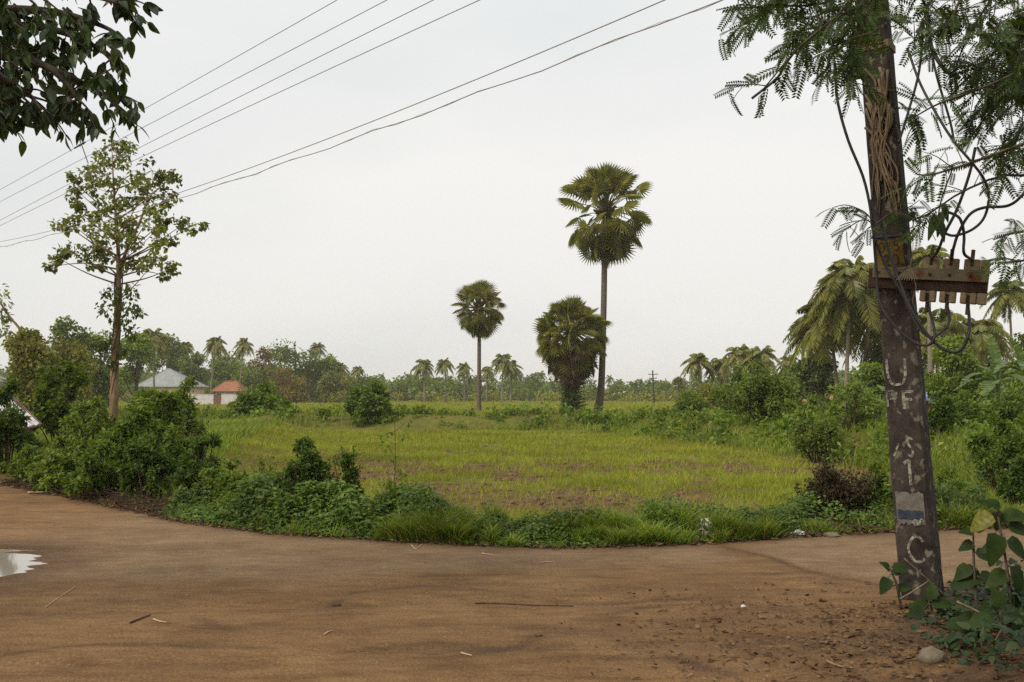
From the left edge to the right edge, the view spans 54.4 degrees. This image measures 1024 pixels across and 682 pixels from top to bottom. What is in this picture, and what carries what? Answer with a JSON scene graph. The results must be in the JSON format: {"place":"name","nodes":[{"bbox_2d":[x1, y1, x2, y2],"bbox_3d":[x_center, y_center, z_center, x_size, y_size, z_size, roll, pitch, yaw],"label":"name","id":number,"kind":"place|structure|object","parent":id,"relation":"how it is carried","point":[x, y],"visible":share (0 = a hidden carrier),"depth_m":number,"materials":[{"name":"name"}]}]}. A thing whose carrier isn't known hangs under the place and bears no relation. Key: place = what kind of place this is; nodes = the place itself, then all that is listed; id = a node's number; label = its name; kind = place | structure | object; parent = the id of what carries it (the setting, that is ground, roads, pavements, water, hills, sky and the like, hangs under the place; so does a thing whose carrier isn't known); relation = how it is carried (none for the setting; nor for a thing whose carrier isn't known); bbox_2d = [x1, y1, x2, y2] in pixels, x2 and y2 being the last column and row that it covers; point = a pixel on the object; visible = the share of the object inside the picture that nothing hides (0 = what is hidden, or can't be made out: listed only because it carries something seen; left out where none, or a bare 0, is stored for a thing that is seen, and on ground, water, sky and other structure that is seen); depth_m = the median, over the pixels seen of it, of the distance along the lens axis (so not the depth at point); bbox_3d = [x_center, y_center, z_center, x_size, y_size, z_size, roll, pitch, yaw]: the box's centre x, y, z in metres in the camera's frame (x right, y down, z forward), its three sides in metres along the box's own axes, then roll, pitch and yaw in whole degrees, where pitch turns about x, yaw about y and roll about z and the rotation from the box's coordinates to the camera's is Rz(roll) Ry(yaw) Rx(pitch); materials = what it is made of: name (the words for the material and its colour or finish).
{"place":"outdoors","nodes":[
{"label":"outdoors","id":0,"kind":"place"},
{"bbox_2d":[0,483,1023,681],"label":"dirt road","id":1,"kind":"structure","parent":0,"point":[497,642],"depth_m":7.52,"materials":[{"name":"soil"}]},
{"bbox_2d":[0,549,46,576],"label":"puddle","id":2,"kind":"object","parent":1,"relation":"on","point":[12,563],"visible":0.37,"depth_m":9.65,"materials":[{"name":"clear liquid"}]},
{"bbox_2d":[0,475,894,544],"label":"dry brush","id":3,"kind":"object","parent":1,"relation":"on","point":[115,496],"visible":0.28,"depth_m":14.13,"materials":[{"name":"plant"}]},
{"bbox_2d":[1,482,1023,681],"bbox_3d":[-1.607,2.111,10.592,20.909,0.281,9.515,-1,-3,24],"label":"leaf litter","id":4,"kind":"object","parent":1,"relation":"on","point":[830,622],"visible":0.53,"depth_m":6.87,"materials":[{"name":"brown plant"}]},
{"bbox_2d":[2,531,1023,681],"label":"road grit","id":5,"kind":"object","parent":1,"relation":"on","point":[437,596],"visible":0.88,"depth_m":7.85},
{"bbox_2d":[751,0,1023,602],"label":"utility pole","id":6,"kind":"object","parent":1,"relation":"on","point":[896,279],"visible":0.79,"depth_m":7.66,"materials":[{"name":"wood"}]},
{"bbox_2d":[0,0,479,225],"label":"overhead wire","id":7,"kind":"object","parent":6,"relation":"attached to","point":[270,96],"visible":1,"depth_m":14.97,"materials":[{"name":"metal"}]},
{"bbox_2d":[0,0,664,241],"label":"overhead wire","id":8,"kind":"object","parent":6,"relation":"attached to","point":[388,114],"visible":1,"depth_m":12.58,"materials":[{"name":"metal"}]},
{"bbox_2d":[0,0,722,246],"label":"overhead wire","id":9,"kind":"object","parent":6,"relation":"attached to","point":[711,4],"visible":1,"depth_m":11.98,"materials":[{"name":"metal"}]},
{"bbox_2d":[864,67,900,217],"bbox_3d":[2.895,-1.554,7.797,0.264,1.219,0.068,-2,-4,32],"label":"dried vine","id":10,"kind":"object","parent":6,"relation":"attached to","point":[878,133],"visible":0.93,"depth_m":7.79,"materials":[{"name":"plant"}]},
{"bbox_2d":[879,172,951,241],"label":"hanging creeper","id":11,"kind":"object","parent":6,"relation":"hanging from","point":[932,229],"visible":0.65,"depth_m":7.31,"materials":[{"name":"green plant"}]},
{"bbox_2d":[879,561,911,609],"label":"broad leaf plant","id":12,"kind":"object","parent":1,"relation":"on","point":[885,584],"visible":1,"depth_m":7.25,"materials":[{"name":"green plant"}]},
{"bbox_2d":[905,583,953,619],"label":"broad leaf plant","id":13,"kind":"object","parent":1,"relation":"on","point":[918,607],"visible":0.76,"depth_m":6.93,"materials":[{"name":"green plant"}]},
{"bbox_2d":[917,646,946,663],"bbox_3d":[2.453,1.844,5.829,0.165,0.119,0.124,1,-3,-24],"label":"stone","id":14,"kind":"object","parent":1,"relation":"on","point":[930,654],"visible":0.8,"depth_m":5.79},
{"bbox_2d":[951,514,1002,609],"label":"broad leaf plant","id":15,"kind":"object","parent":1,"relation":"on","point":[968,575],"visible":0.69,"depth_m":6.83,"materials":[{"name":"green plant"}]},
{"bbox_2d":[946,585,1023,642],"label":"broad leaf plant","id":16,"kind":"object","parent":1,"relation":"on","point":[998,597],"visible":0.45,"depth_m":6.11,"materials":[{"name":"green plant"}]},
{"bbox_2d":[970,499,1023,625],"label":"broad leaf plant","id":17,"kind":"object","parent":1,"relation":"on","point":[994,547],"visible":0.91,"depth_m":6.52,"materials":[{"name":"green plant"}]},
{"bbox_2d":[0,399,1023,545],"bbox_3d":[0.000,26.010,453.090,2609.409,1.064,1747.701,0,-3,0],"label":"ground","id":18,"kind":"structure","parent":0,"point":[422,421],"depth_m":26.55,"materials":[{"name":"plant"}]},
{"bbox_2d":[0,377,44,473],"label":"shrub","id":19,"kind":"object","parent":18,"relation":"on","point":[15,433],"visible":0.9,"depth_m":19.43,"materials":[{"name":"green plant"}]},
{"bbox_2d":[0,442,52,483],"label":"shrub","id":20,"kind":"object","parent":18,"relation":"on","point":[19,467],"visible":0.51,"depth_m":17.69,"materials":[{"name":"green plant"}]},
{"bbox_2d":[1,325,62,415],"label":"broadleaf tree","id":21,"kind":"object","parent":18,"relation":"on","point":[28,353],"visible":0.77,"depth_m":54.32,"materials":[{"name":"green plant"}]},
{"bbox_2d":[26,447,75,492],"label":"shrub","id":22,"kind":"object","parent":18,"relation":"on","point":[48,475],"visible":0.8,"depth_m":16.29,"materials":[{"name":"green plant"}]},
{"bbox_2d":[30,360,93,443],"bbox_3d":[-12.166,1.742,26.916,1.881,2.512,1.736,-2,-4,30],"label":"shrub","id":23,"kind":"object","parent":18,"relation":"on","point":[53,406],"visible":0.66,"depth_m":26.62,"materials":[{"name":"green plant"}]},
{"bbox_2d":[34,413,91,470],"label":"shrub","id":24,"kind":"object","parent":18,"relation":"on","point":[73,422],"visible":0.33,"depth_m":17.11,"materials":[{"name":"green plant"}]},
{"bbox_2d":[35,338,98,405],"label":"broadleaf tree","id":25,"kind":"object","parent":18,"relation":"on","point":[75,354],"visible":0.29,"depth_m":74.76,"materials":[{"name":"green plant"}]},
{"bbox_2d":[47,315,100,403],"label":"broadleaf tree","id":26,"kind":"object","parent":18,"relation":"on","point":[61,329],"visible":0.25,"depth_m":104.58,"materials":[{"name":"green plant"}]},
{"bbox_2d":[0,0,163,156],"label":"shade tree","id":27,"kind":"object","parent":18,"relation":"on","point":[25,55],"visible":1,"depth_m":6.39,"materials":[{"name":"green plant"}]},
{"bbox_2d":[58,395,117,448],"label":"shrub","id":28,"kind":"object","parent":18,"relation":"on","point":[94,415],"visible":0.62,"depth_m":23.70,"materials":[{"name":"green plant"}]},
{"bbox_2d":[60,437,126,498],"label":"shrub","id":29,"kind":"object","parent":18,"relation":"on","point":[90,474],"visible":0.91,"depth_m":15.16,"materials":[{"name":"green plant"}]},
{"bbox_2d":[83,329,122,408],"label":"broadleaf tree","id":30,"kind":"object","parent":18,"relation":"on","point":[101,377],"visible":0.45,"depth_m":109.47,"materials":[{"name":"green plant"}]},
{"bbox_2d":[72,403,154,472],"bbox_3d":[-6.544,1.748,16.523,1.335,1.454,1.359,0,-3,0],"label":"shrub","id":31,"kind":"object","parent":18,"relation":"on","point":[127,430],"visible":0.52,"depth_m":16.38,"materials":[{"name":"green plant"}]},
{"bbox_2d":[41,136,210,426],"bbox_3d":[-9.650,-1.223,24.832,3.559,8.313,3.897,2,-4,-34],"label":"slim tree","id":32,"kind":"object","parent":18,"relation":"on","point":[118,236],"visible":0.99,"depth_m":25.01,"materials":[{"name":"green plant"}]},
{"bbox_2d":[90,276,147,414],"bbox_3d":[-9.792,0.592,24.763,1.448,4.506,0.945,0,-3,0],"label":"climbing vine","id":33,"kind":"object","parent":32,"relation":"attached to","point":[135,312],"visible":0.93,"depth_m":24.87,"materials":[{"name":"green plant"}]},
{"bbox_2d":[118,331,158,402],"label":"broadleaf tree","id":34,"kind":"object","parent":18,"relation":"on","point":[142,348],"visible":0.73,"depth_m":129.59,"materials":[{"name":"green plant"}]},
{"bbox_2d":[116,433,178,501],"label":"shrub","id":35,"kind":"object","parent":18,"relation":"on","point":[152,462],"visible":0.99,"depth_m":14.48,"materials":[{"name":"green plant"}]},
{"bbox_2d":[129,328,170,386],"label":"coconut palm","id":36,"kind":"object","parent":18,"relation":"on","point":[157,336],"visible":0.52,"depth_m":149.82,"materials":[{"name":"green plant"}]},
{"bbox_2d":[144,390,188,444],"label":"shrub","id":37,"kind":"object","parent":18,"relation":"on","point":[167,407],"visible":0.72,"depth_m":23.74,"materials":[{"name":"green plant"}]},
{"bbox_2d":[145,333,188,378],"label":"broadleaf tree","id":38,"kind":"object","parent":18,"relation":"on","point":[177,349],"visible":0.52,"depth_m":214.66,"materials":[{"name":"green plant"}]},
{"bbox_2d":[134,368,208,394],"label":"village house","id":39,"kind":"structure","parent":18,"relation":"on","point":[169,379],"depth_m":179.83,"materials":[{"name":"beige paint"}]},
{"bbox_2d":[161,421,201,466],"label":"shrub","id":40,"kind":"object","parent":18,"relation":"on","point":[175,447],"visible":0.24,"depth_m":17.42,"materials":[{"name":"green plant"}]},
{"bbox_2d":[173,374,209,438],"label":"shrub","id":41,"kind":"object","parent":18,"relation":"on","point":[190,416],"visible":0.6,"depth_m":29.82,"materials":[{"name":"green plant"}]},
{"bbox_2d":[178,351,209,392],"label":"broadleaf tree","id":42,"kind":"object","parent":18,"relation":"on","point":[192,364],"visible":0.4,"depth_m":204.76,"materials":[{"name":"green plant"}]},
{"bbox_2d":[165,433,223,493],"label":"shrub","id":43,"kind":"object","parent":18,"relation":"on","point":[190,467],"visible":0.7,"depth_m":14.47,"materials":[{"name":"green plant"}]},
{"bbox_2d":[190,394,236,404],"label":"compound wall","id":44,"kind":"structure","parent":18,"relation":"on","point":[213,398],"depth_m":171.72,"materials":[{"name":"paint"}]},
{"bbox_2d":[202,336,229,393],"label":"coconut palm","id":45,"kind":"object","parent":18,"relation":"on","point":[214,345],"visible":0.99,"depth_m":189.41,"materials":[{"name":"green plant"}]},
{"bbox_2d":[192,455,241,499],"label":"shrub","id":46,"kind":"object","parent":18,"relation":"on","point":[208,475],"visible":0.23,"depth_m":13.75,"materials":[{"name":"green plant"}]},
{"bbox_2d":[204,351,249,394],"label":"broadleaf tree","id":47,"kind":"object","parent":18,"relation":"on","point":[223,371],"visible":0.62,"depth_m":222.90,"materials":[{"name":"green plant"}]},
{"bbox_2d":[214,469,250,498],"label":"shrub","id":48,"kind":"object","parent":18,"relation":"on","point":[224,482],"visible":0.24,"depth_m":13.22,"materials":[{"name":"green plant"}]},
{"bbox_2d":[229,364,267,388],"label":"broadleaf tree","id":49,"kind":"object","parent":18,"relation":"on","point":[247,374],"visible":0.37,"depth_m":210.86,"materials":[{"name":"green plant"}]},
{"bbox_2d":[222,379,291,417],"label":"shrub","id":50,"kind":"object","parent":18,"relation":"on","point":[267,397],"visible":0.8,"depth_m":56.98,"materials":[{"name":"green plant"}]},
{"bbox_2d":[266,365,313,402],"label":"broadleaf tree","id":51,"kind":"object","parent":18,"relation":"on","point":[282,382],"visible":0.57,"depth_m":193.50,"materials":[{"name":"green plant"}]},
{"bbox_2d":[262,338,323,401],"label":"broadleaf tree","id":52,"kind":"object","parent":18,"relation":"on","point":[286,357],"visible":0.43,"depth_m":212.59,"materials":[{"name":"green plant"}]},
{"bbox_2d":[278,434,339,518],"bbox_3d":[-2.547,1.717,12.459,0.789,1.088,0.836,1,-3,-22],"label":"shrub","id":53,"kind":"object","parent":18,"relation":"on","point":[310,464],"visible":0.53,"depth_m":12.28,"materials":[{"name":"green plant"}]},
{"bbox_2d":[307,354,346,398],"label":"broadleaf tree","id":54,"kind":"object","parent":18,"relation":"on","point":[328,363],"visible":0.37,"depth_m":216.55,"materials":[{"name":"green plant"}]},
{"bbox_2d":[315,370,352,402],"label":"broadleaf tree","id":55,"kind":"object","parent":18,"relation":"on","point":[330,386],"visible":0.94,"depth_m":198.24,"materials":[{"name":"green plant"}]},
{"bbox_2d":[322,444,369,513],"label":"shrub","id":56,"kind":"object","parent":18,"relation":"on","point":[351,475],"visible":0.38,"depth_m":12.38,"materials":[{"name":"green plant"}]},
{"bbox_2d":[342,380,390,425],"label":"shrub","id":57,"kind":"object","parent":18,"relation":"on","point":[372,401],"visible":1,"depth_m":52.61,"materials":[{"name":"green plant"}]},
{"bbox_2d":[364,478,442,511],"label":"shrub","id":58,"kind":"object","parent":18,"relation":"on","point":[383,497],"visible":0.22,"depth_m":11.83,"materials":[{"name":"green plant"}]},
{"bbox_2d":[450,278,506,410],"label":"palmyra palm","id":59,"kind":"object","parent":18,"relation":"on","point":[478,323],"visible":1,"depth_m":97.57,"materials":[{"name":"green plant"}]},
{"bbox_2d":[489,353,517,401],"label":"coconut palm","id":60,"kind":"object","parent":18,"relation":"on","point":[502,362],"visible":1,"depth_m":204.04,"materials":[{"name":"green plant"}]},
{"bbox_2d":[0,364,1009,400],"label":"wood","id":61,"kind":"object","parent":18,"relation":"on","point":[409,387],"visible":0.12,"depth_m":268.97,"materials":[{"name":"green plant"}]},
{"bbox_2d":[0,406,1023,504],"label":"bank grass","id":62,"kind":"structure","parent":18,"relation":"on","point":[229,429],"depth_m":35.49,"materials":[{"name":"plant"}]},
{"bbox_2d":[65,477,1023,547],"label":"verge grass","id":63,"kind":"structure","parent":18,"relation":"on","point":[461,527],"depth_m":10.98,"materials":[{"name":"plant"}]},
{"bbox_2d":[91,387,1007,401],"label":"wood edge scrub","id":64,"kind":"object","parent":18,"relation":"on","point":[496,397],"visible":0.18,"depth_m":221.12,"materials":[{"name":"green plant"}]},
{"bbox_2d":[111,465,1016,547],"bbox_3d":[-2.166,2.071,14.077,17.056,0.791,5.344,-1,-3,21],"label":"verge creeper","id":65,"kind":"object","parent":18,"relation":"on","point":[284,508],"visible":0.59,"depth_m":11.77,"materials":[{"name":"green plant"}]},
{"bbox_2d":[532,294,612,413],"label":"palmyra palm","id":66,"kind":"object","parent":18,"relation":"on","point":[570,361],"visible":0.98,"depth_m":80.89,"materials":[{"name":"green plant"}]},
{"bbox_2d":[555,161,653,412],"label":"palmyra palm","id":67,"kind":"object","parent":18,"relation":"on","point":[612,239],"visible":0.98,"depth_m":83.70,"materials":[{"name":"green plant"}]},
{"bbox_2d":[197,401,1023,482],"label":"bank weeds","id":68,"kind":"object","parent":18,"relation":"on","point":[591,415],"visible":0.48,"depth_m":43.57,"materials":[{"name":"green plant"}]},
{"bbox_2d":[243,431,984,515],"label":"soil clods","id":69,"kind":"object","parent":18,"relation":"on","point":[546,504],"visible":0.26,"depth_m":22.16,"materials":[{"name":"soil"}]},
{"bbox_2d":[671,388,709,413],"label":"shrub","id":70,"kind":"object","parent":18,"relation":"on","point":[698,402],"visible":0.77,"depth_m":65.54,"materials":[{"name":"green plant"}]},
{"bbox_2d":[677,352,717,385],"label":"coconut palm","id":71,"kind":"object","parent":18,"relation":"on","point":[697,361],"visible":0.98,"depth_m":129.15,"materials":[{"name":"green plant"}]},
{"bbox_2d":[708,362,747,413],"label":"shrub","id":72,"kind":"object","parent":18,"relation":"on","point":[736,375],"visible":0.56,"depth_m":57.71,"materials":[{"name":"green plant"}]},
{"bbox_2d":[718,344,753,384],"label":"coconut palm","id":73,"kind":"object","parent":18,"relation":"on","point":[741,354],"visible":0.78,"depth_m":127.12,"materials":[{"name":"green plant"}]},
{"bbox_2d":[719,357,805,420],"bbox_3d":[9.500,1.827,37.946,3.186,2.434,2.829,0,-3,0],"label":"shrub","id":74,"kind":"object","parent":18,"relation":"on","point":[768,393],"visible":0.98,"depth_m":37.37,"materials":[{"name":"green plant"}]},
{"bbox_2d":[742,345,785,375],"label":"coconut palm","id":75,"kind":"object","parent":18,"relation":"on","point":[766,353],"visible":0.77,"depth_m":125.25,"materials":[{"name":"green plant"}]},
{"bbox_2d":[782,313,844,411],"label":"coconut palm","id":76,"kind":"object","parent":18,"relation":"on","point":[797,343],"visible":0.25,"depth_m":87.96,"materials":[{"name":"green plant"}]},
{"bbox_2d":[788,354,841,412],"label":"broadleaf tree","id":77,"kind":"object","parent":18,"relation":"on","point":[812,380],"visible":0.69,"depth_m":87.09,"materials":[{"name":"green plant"}]},
{"bbox_2d":[789,394,848,463],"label":"shrub","id":78,"kind":"object","parent":18,"relation":"on","point":[821,437],"visible":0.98,"depth_m":26.74,"materials":[{"name":"green plant"}]},
{"bbox_2d":[787,299,873,399],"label":"coconut palm","id":79,"kind":"object","parent":18,"relation":"on","point":[824,342],"visible":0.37,"depth_m":79.11,"materials":[{"name":"green plant"}]},
{"bbox_2d":[794,445,876,517],"bbox_3d":[4.023,1.794,12.536,1.080,0.982,1.081,0,-3,0],"label":"shrub","id":80,"kind":"object","parent":18,"relation":"on","point":[831,485],"visible":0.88,"depth_m":12.28,"materials":[{"name":"brown plant"}]},
{"bbox_2d":[806,255,880,406],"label":"coconut palm","id":81,"kind":"object","parent":18,"relation":"on","point":[843,285],"visible":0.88,"depth_m":74.19,"materials":[{"name":"green plant"}]},
{"bbox_2d":[814,377,886,429],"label":"shrub","id":82,"kind":"object","parent":18,"relation":"on","point":[850,389],"visible":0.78,"depth_m":29.73,"materials":[{"name":"green plant"}]},
{"bbox_2d":[842,312,881,370],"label":"coconut palm","id":83,"kind":"object","parent":18,"relation":"on","point":[874,336],"visible":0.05,"depth_m":83.43,"materials":[{"name":"green plant"}]},
{"bbox_2d":[843,362,886,414],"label":"broadleaf tree","id":84,"kind":"object","parent":18,"relation":"on","point":[872,376],"visible":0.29,"depth_m":51.51,"materials":[{"name":"green plant"}]},
{"bbox_2d":[713,0,1023,294],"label":"shade tree","id":85,"kind":"object","parent":18,"relation":"on","point":[1001,90],"visible":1,"depth_m":6.54,"materials":[{"name":"green plant"}]},
{"bbox_2d":[861,460,892,513],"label":"shrub","id":86,"kind":"object","parent":18,"relation":"on","point":[877,490],"visible":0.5,"depth_m":13.03,"materials":[{"name":"green plant"}]},
{"bbox_2d":[913,244,949,378],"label":"coconut palm","id":87,"kind":"object","parent":18,"relation":"on","point":[921,254],"visible":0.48,"depth_m":65.96,"materials":[{"name":"green plant"}]},
{"bbox_2d":[927,394,959,436],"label":"shrub","id":88,"kind":"object","parent":18,"relation":"on","point":[941,417],"visible":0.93,"depth_m":24.77,"materials":[{"name":"green plant"}]},
{"bbox_2d":[918,307,978,376],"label":"coconut palm","id":89,"kind":"object","parent":18,"relation":"on","point":[955,326],"visible":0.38,"depth_m":70.74,"materials":[{"name":"green plant"}]},
{"bbox_2d":[924,333,994,407],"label":"broadleaf tree","id":90,"kind":"object","parent":18,"relation":"on","point":[948,382],"visible":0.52,"depth_m":45.52,"materials":[{"name":"green plant"}]},
{"bbox_2d":[934,465,988,502],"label":"shrub","id":91,"kind":"object","parent":18,"relation":"on","point":[951,480],"visible":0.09,"depth_m":13.44,"materials":[{"name":"green plant"}]},
{"bbox_2d":[904,558,1023,678],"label":"ground cover","id":92,"kind":"object","parent":18,"relation":"on","point":[950,641],"visible":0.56,"depth_m":6.01,"materials":[{"name":"green plant"}]},
{"bbox_2d":[951,386,988,431],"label":"shrub","id":93,"kind":"object","parent":18,"relation":"on","point":[973,413],"visible":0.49,"depth_m":30.61,"materials":[{"name":"green plant"}]},
{"bbox_2d":[960,318,1014,404],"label":"coconut palm","id":94,"kind":"object","parent":18,"relation":"on","point":[982,329],"visible":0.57,"depth_m":88.47,"materials":[{"name":"green plant"}]},
{"bbox_2d":[953,334,1023,400],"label":"banana plant","id":95,"kind":"object","parent":18,"relation":"on","point":[996,379],"visible":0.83,"depth_m":37.86,"materials":[{"name":"green plant"}]},
{"bbox_2d":[962,409,1023,491],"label":"shrub","id":96,"kind":"object","parent":18,"relation":"on","point":[1011,445],"visible":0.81,"depth_m":18.84,"materials":[{"name":"green plant"}]},
{"bbox_2d":[976,383,1023,431],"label":"shrub","id":97,"kind":"object","parent":18,"relation":"on","point":[1009,408],"visible":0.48,"depth_m":32.63,"materials":[{"name":"green plant"}]},
{"bbox_2d":[979,280,1023,377],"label":"coconut palm","id":98,"kind":"object","parent":18,"relation":"on","point":[1001,303],"visible":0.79,"depth_m":109.80,"materials":[{"name":"green plant"}]},
{"bbox_2d":[980,336,1023,379],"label":"banana plant","id":99,"kind":"object","parent":18,"relation":"on","point":[1020,361],"visible":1,"depth_m":35.92,"materials":[{"name":"green plant"}]},
{"bbox_2d":[994,454,1023,507],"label":"shrub","id":100,"kind":"object","parent":18,"relation":"on","point":[1013,481],"visible":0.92,"depth_m":13.43,"materials":[{"name":"green plant"}]},
{"bbox_2d":[0,0,1023,392],"label":"sky","id":101,"kind":"structure","parent":0,"point":[361,247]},
{"bbox_2d":[107,400,990,419],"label":"field grass","id":102,"kind":"structure","parent":0,"point":[660,405],"depth_m":145.85,"materials":[{"name":"plant"}]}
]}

